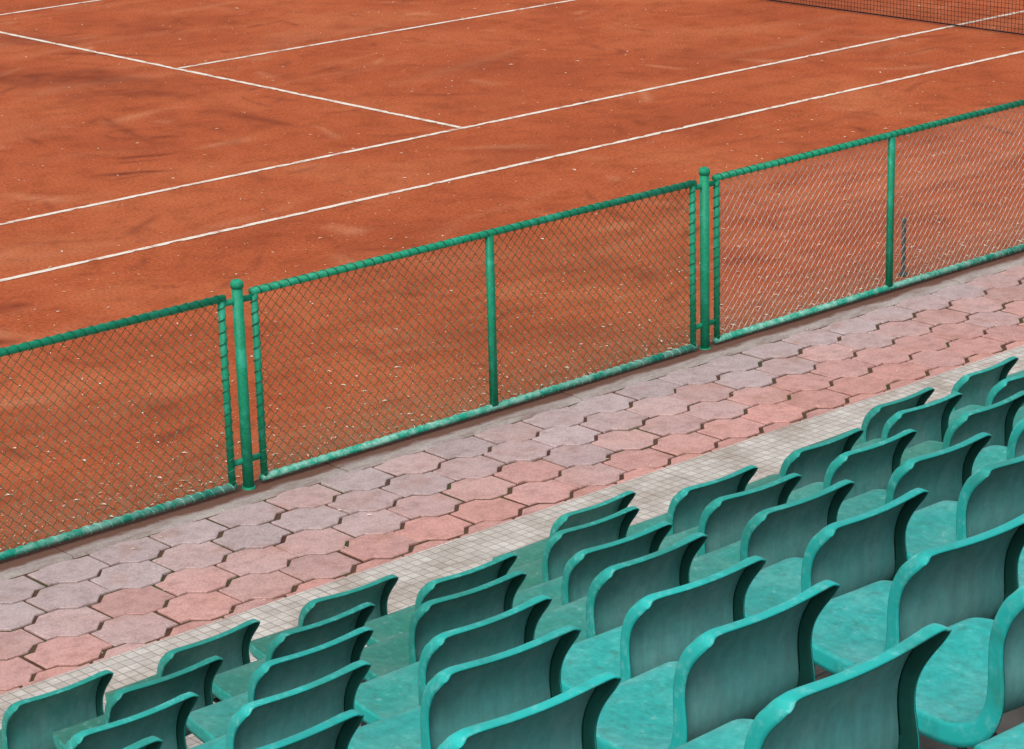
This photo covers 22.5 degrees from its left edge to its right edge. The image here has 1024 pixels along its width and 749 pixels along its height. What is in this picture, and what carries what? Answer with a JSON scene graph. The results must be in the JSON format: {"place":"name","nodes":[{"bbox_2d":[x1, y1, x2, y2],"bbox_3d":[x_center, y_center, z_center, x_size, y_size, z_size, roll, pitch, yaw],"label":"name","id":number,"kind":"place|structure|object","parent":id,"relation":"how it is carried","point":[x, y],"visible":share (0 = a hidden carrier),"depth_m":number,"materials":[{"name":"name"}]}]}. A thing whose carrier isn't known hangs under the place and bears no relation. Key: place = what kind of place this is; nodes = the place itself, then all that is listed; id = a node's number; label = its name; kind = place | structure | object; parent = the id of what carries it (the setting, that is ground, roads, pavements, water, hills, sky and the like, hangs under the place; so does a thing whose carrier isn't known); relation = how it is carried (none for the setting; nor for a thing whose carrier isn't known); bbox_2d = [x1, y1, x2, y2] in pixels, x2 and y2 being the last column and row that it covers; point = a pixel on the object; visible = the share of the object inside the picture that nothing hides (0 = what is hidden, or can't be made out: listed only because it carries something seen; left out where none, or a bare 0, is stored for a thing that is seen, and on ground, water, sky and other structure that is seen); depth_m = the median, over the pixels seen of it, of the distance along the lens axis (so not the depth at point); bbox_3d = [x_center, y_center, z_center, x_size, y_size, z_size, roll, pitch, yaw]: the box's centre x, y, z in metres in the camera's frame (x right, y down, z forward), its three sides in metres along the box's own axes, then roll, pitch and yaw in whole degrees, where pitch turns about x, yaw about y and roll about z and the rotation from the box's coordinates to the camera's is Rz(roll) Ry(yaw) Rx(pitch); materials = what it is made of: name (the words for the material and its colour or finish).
{"place":"outdoors","nodes":[
{"label":"outdoors","id":0,"kind":"place"},
{"bbox_2d":[0,0,1023,551],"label":"clay court ground","id":1,"kind":"structure","parent":0,"point":[142,126],"depth_m":19.47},
{"bbox_2d":[225,279,260,490],"bbox_3d":[-1.334,0.094,12.797,0.220,1.176,0.067,-16,23,-39],"label":"fence post","id":2,"kind":"object","parent":1,"relation":"on","point":[237,300],"visible":0.91,"depth_m":12.76,"materials":[{"name":"green metal"}]},
{"bbox_2d":[0,294,237,560],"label":"chain link fence panel","id":3,"kind":"object","parent":2,"relation":"attached to","point":[219,301],"visible":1,"depth_m":12.36,"materials":[{"name":"green paint"}]},
{"bbox_2d":[248,180,697,480],"bbox_3d":[-0.115,-0.288,13.843,3.150,1.020,0.061,-16,23,-39],"label":"chain link fence panel","id":4,"kind":"object","parent":2,"relation":"attached to","point":[491,307],"visible":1,"depth_m":13.77,"materials":[{"name":"green paint"}]},
{"bbox_2d":[0,250,1023,579],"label":"concrete kerb","id":5,"kind":"structure","parent":1,"relation":"on","point":[34,560],"depth_m":13.78,"materials":[{"name":"grey concrete"}]},
{"bbox_2d":[0,0,1023,281],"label":"court lines","id":6,"kind":"object","parent":1,"relation":"on","point":[426,120],"visible":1,"depth_m":21.70,"materials":[{"name":"white paint"}]},
{"bbox_2d":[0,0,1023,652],"bbox_3d":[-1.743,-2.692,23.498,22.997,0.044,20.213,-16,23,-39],"label":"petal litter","id":7,"kind":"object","parent":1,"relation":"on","point":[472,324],"visible":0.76,"depth_m":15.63,"materials":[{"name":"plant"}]},
{"bbox_2d":[695,167,715,349],"bbox_3d":[1.114,-0.625,14.895,0.220,1.176,0.067,-16,23,-39],"label":"fence post","id":8,"kind":"object","parent":1,"relation":"on","point":[706,322],"visible":0.94,"depth_m":14.86,"materials":[{"name":"green metal"}]},
{"bbox_2d":[753,665,1023,748],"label":"concrete grandstand","id":9,"kind":"object","parent":1,"relation":"on","point":[1011,719],"depth_m":6.48},
{"bbox_2d":[64,692,198,748],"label":"stadium seat","id":10,"kind":"object","parent":9,"relation":"on","point":[165,722],"visible":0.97,"depth_m":7.26,"materials":[{"name":"plastic"}]},
{"bbox_2d":[52,656,223,748],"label":"stadium seat","id":11,"kind":"object","parent":9,"relation":"on","point":[196,678],"visible":0.61,"depth_m":8.34,"materials":[{"name":"plastic"}]},
{"bbox_2d":[123,736,162,748],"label":"stadium seat","id":12,"kind":"object","parent":9,"relation":"on","point":[152,742],"visible":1,"depth_m":6.24,"materials":[{"name":"plastic"}]},
{"bbox_2d":[186,626,373,742],"bbox_3d":[-0.719,1.134,7.883,0.430,0.792,0.490,-16,22,-40],"label":"stadium seat","id":13,"kind":"object","parent":9,"relation":"on","point":[269,678],"visible":0.52,"depth_m":7.71,"materials":[{"name":"plastic"}]},
{"bbox_2d":[190,660,370,748],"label":"stadium seat","id":14,"kind":"object","parent":9,"relation":"on","point":[266,721],"visible":0.83,"depth_m":6.59,"materials":[{"name":"plastic"}]},
{"bbox_2d":[212,602,375,700],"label":"stadium seat","id":15,"kind":"object","parent":9,"relation":"on","point":[230,683],"visible":0.49,"depth_m":8.78,"materials":[{"name":"plastic"}]},
{"bbox_2d":[256,709,363,748],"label":"stadium seat","id":16,"kind":"object","parent":9,"relation":"on","point":[338,731],"visible":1,"depth_m":5.57,"materials":[{"name":"plastic"}]},
{"bbox_2d":[364,553,517,645],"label":"stadium seat","id":17,"kind":"object","parent":9,"relation":"on","point":[390,625],"visible":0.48,"depth_m":9.20,"materials":[{"name":"plastic"}]},
{"bbox_2d":[360,570,526,680],"bbox_3d":[-0.254,0.995,8.292,0.430,0.792,0.490,-15,21,-38],"label":"stadium seat","id":18,"kind":"object","parent":9,"relation":"on","point":[430,619],"visible":0.55,"depth_m":8.11,"materials":[{"name":"plastic"}]},
{"bbox_2d":[354,595,551,723],"bbox_3d":[-0.195,0.980,7.209,0.430,0.792,0.490,-17,23,-40],"label":"stadium seat","id":19,"kind":"object","parent":9,"relation":"on","point":[400,690],"visible":0.56,"depth_m":7.07,"materials":[{"name":"plastic"}]},
{"bbox_2d":[348,625,580,748],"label":"stadium seat","id":20,"kind":"object","parent":9,"relation":"on","point":[455,698],"visible":0.69,"depth_m":5.97,"materials":[{"name":"plastic"}]},
{"bbox_2d":[437,671,621,748],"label":"stadium seat","id":21,"kind":"object","parent":9,"relation":"on","point":[567,719],"visible":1,"depth_m":4.89,"materials":[{"name":"plastic"}]},
{"bbox_2d":[507,506,638,591],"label":"stadium seat","id":22,"kind":"object","parent":9,"relation":"on","point":[562,548],"visible":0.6,"depth_m":9.55,"materials":[{"name":"plastic"}]},
{"bbox_2d":[512,521,672,612],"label":"stadium seat","id":23,"kind":"object","parent":9,"relation":"on","point":[583,568],"visible":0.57,"depth_m":8.45,"materials":[{"name":"plastic"}]},
{"bbox_2d":[534,532,707,643],"bbox_3d":[0.266,0.840,7.625,0.430,0.792,0.491,-17,22,-41],"label":"stadium seat","id":24,"kind":"object","parent":9,"relation":"on","point":[616,593],"visible":0.56,"depth_m":7.42,"materials":[{"name":"plastic"}]},
{"bbox_2d":[561,555,766,691],"bbox_3d":[0.328,0.824,6.547,0.430,0.792,0.490,-16,22,-38],"label":"stadium seat","id":25,"kind":"object","parent":9,"relation":"on","point":[656,629],"visible":0.6,"depth_m":6.36,"materials":[{"name":"plastic"}]},
{"bbox_2d":[626,465,757,536],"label":"stadium seat","id":26,"kind":"object","parent":9,"relation":"on","point":[687,506],"visible":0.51,"depth_m":9.95,"materials":[{"name":"plastic"}]},
{"bbox_2d":[596,580,839,748],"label":"stadium seat","id":27,"kind":"object","parent":9,"relation":"on","point":[752,667],"visible":0.79,"depth_m":5.33,"materials":[{"name":"plastic"}]},
{"bbox_2d":[658,473,801,557],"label":"stadium seat","id":28,"kind":"object","parent":9,"relation":"on","point":[724,520],"visible":0.46,"depth_m":8.88,"materials":[{"name":"plastic"}]},
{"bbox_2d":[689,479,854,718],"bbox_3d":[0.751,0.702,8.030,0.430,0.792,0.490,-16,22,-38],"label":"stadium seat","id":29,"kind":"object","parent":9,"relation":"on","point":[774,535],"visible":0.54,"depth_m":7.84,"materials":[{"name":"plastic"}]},
{"bbox_2d":[745,428,863,490],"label":"stadium seat","id":30,"kind":"object","parent":9,"relation":"on","point":[810,464],"visible":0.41,"depth_m":10.38,"materials":[{"name":"plastic"}]},
{"bbox_2d":[674,623,951,748],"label":"stadium seat","id":31,"kind":"object","parent":9,"relation":"on","point":[870,703],"visible":1,"depth_m":4.23,"materials":[{"name":"plastic"}]},
{"bbox_2d":[745,488,928,680],"bbox_3d":[0.800,0.683,6.963,0.430,0.792,0.490,-17,22,-42],"label":"stadium seat","id":32,"kind":"object","parent":9,"relation":"on","point":[857,552],"visible":0.63,"depth_m":6.83,"materials":[{"name":"plastic"}]},
{"bbox_2d":[787,429,916,502],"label":"stadium seat","id":33,"kind":"object","parent":9,"relation":"on","point":[870,467],"visible":0.48,"depth_m":9.33,"materials":[{"name":"plastic"}]},
{"bbox_2d":[851,392,962,449],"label":"stadium seat","id":34,"kind":"object","parent":9,"relation":"on","point":[928,422],"visible":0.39,"depth_m":10.82,"materials":[{"name":"plastic"}]},
{"bbox_2d":[837,432,991,520],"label":"stadium seat","id":35,"kind":"object","parent":9,"relation":"on","point":[943,475],"visible":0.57,"depth_m":8.28,"materials":[{"name":"plastic"}]},
{"bbox_2d":[812,514,1023,748],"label":"stadium seat","id":36,"kind":"object","parent":9,"relation":"on","point":[949,584],"visible":0.75,"depth_m":5.73,"materials":[{"name":"plastic"}]},
{"bbox_2d":[842,584,1023,747],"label":"stadium seat","id":37,"kind":"object","parent":9,"relation":"on","point":[970,689],"visible":0.7,"depth_m":4.65,"materials":[{"name":"plastic"}]},
{"bbox_2d":[900,391,1023,464],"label":"stadium seat","id":38,"kind":"object","parent":9,"relation":"on","point":[995,420],"visible":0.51,"depth_m":9.75,"materials":[{"name":"plastic"}]},
{"bbox_2d":[906,455,1023,559],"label":"stadium seat","id":39,"kind":"object","parent":9,"relation":"on","point":[991,496],"visible":0.52,"depth_m":7.15,"materials":[{"name":"plastic"}]},
{"bbox_2d":[949,374,1023,424],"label":"stadium seat","id":40,"kind":"object","parent":9,"relation":"on","point":[1003,389],"visible":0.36,"depth_m":11.11,"materials":[{"name":"plastic"}]},
{"bbox_2d":[972,417,1023,474],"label":"stadium seat","id":41,"kind":"object","parent":9,"relation":"on","point":[992,454],"visible":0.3,"depth_m":8.88,"materials":[{"name":"plastic"}]},
{"bbox_2d":[974,722,1023,748],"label":"stadium seat","id":42,"kind":"object","parent":9,"relation":"on","point":[1012,738],"visible":1,"depth_m":3.75,"materials":[{"name":"plastic"}]},
{"bbox_2d":[1013,406,1023,427],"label":"stadium seat","id":43,"kind":"object","parent":9,"relation":"on","point":[1019,416],"visible":0.14,"depth_m":10.43,"materials":[{"name":"plastic"}]},
{"bbox_2d":[1018,547,1023,586],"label":"stadium seat","id":44,"kind":"object","parent":9,"relation":"on","point":[1021,570],"visible":0.02,"depth_m":6.22,"materials":[{"name":"plastic"}]},
{"bbox_2d":[768,0,1023,34],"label":"tennis net","id":45,"kind":"object","parent":1,"relation":"on","point":[930,21],"visible":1,"depth_m":25.53,"materials":[{"name":"black fabric"}]},
{"bbox_2d":[899,217,907,276],"bbox_3d":[2.518,-0.796,16.572,0.058,0.435,0.058,-16,23,-39],"label":"metal stake","id":46,"kind":"object","parent":1,"relation":"on","point":[904,221],"visible":0.66,"depth_m":16.56,"materials":[{"name":"paint"}]},
{"bbox_2d":[0,265,1023,694],"bbox_3d":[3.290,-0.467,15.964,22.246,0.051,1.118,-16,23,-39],"label":"paver path","id":47,"kind":"structure","parent":0,"point":[256,561],"depth_m":12.95,"materials":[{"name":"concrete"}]},
{"bbox_2d":[0,345,1023,748],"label":"tiled walkway","id":48,"kind":"structure","parent":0,"point":[660,489],"depth_m":12.21,"materials":[{"name":"tile"}]},
{"bbox_2d":[0,670,113,748],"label":"stadium seat","id":49,"kind":"object","parent":48,"relation":"on","point":[35,722],"visible":0.8,"depth_m":8.90,"materials":[{"name":"plastic"}]},
{"bbox_2d":[105,619,259,702],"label":"stadium seat","id":50,"kind":"object","parent":48,"relation":"on","point":[231,646],"visible":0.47,"depth_m":9.33,"materials":[{"name":"plastic"}]},
{"bbox_2d":[249,574,398,725],"bbox_3d":[-0.735,1.129,9.916,0.430,0.792,0.490,-15,22,-38],"label":"stadium seat","id":51,"kind":"object","parent":48,"relation":"on","point":[376,593],"visible":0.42,"depth_m":9.71,"materials":[{"name":"plastic"}]},
{"bbox_2d":[492,490,635,569],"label":"stadium seat","id":52,"kind":"object","parent":48,"relation":"on","point":[532,552],"visible":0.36,"depth_m":10.55,"materials":[{"name":"plastic"}]},
{"bbox_2d":[802,387,934,447],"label":"stadium seat","id":53,"kind":"object","parent":48,"relation":"on","point":[877,417],"visible":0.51,"depth_m":11.69,"materials":[{"name":"plastic"}]},
{"bbox_2d":[924,356,1018,411],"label":"stadium seat","id":54,"kind":"object","parent":48,"relation":"on","point":[974,388],"visible":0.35,"depth_m":12.14,"materials":[{"name":"plastic"}]},
{"bbox_2d":[1006,370,1023,377],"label":"stadium seat","id":55,"kind":"object","parent":48,"relation":"on","point":[1016,374],"visible":0.09,"depth_m":12.93,"materials":[{"name":"plastic"}]},
{"bbox_3d":[3.562,-1.343,16.993,0.220,1.176,0.067,-16,23,-39],"label":"fence post","id":56,"kind":"object","parent":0,"visible":0},
{"bbox_2d":[712,99,1023,343],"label":"chain link fence panel","id":57,"kind":"object","parent":56,"relation":"attached to","point":[890,284],"visible":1,"depth_m":15.81,"materials":[{"name":"green paint"}]}
]}

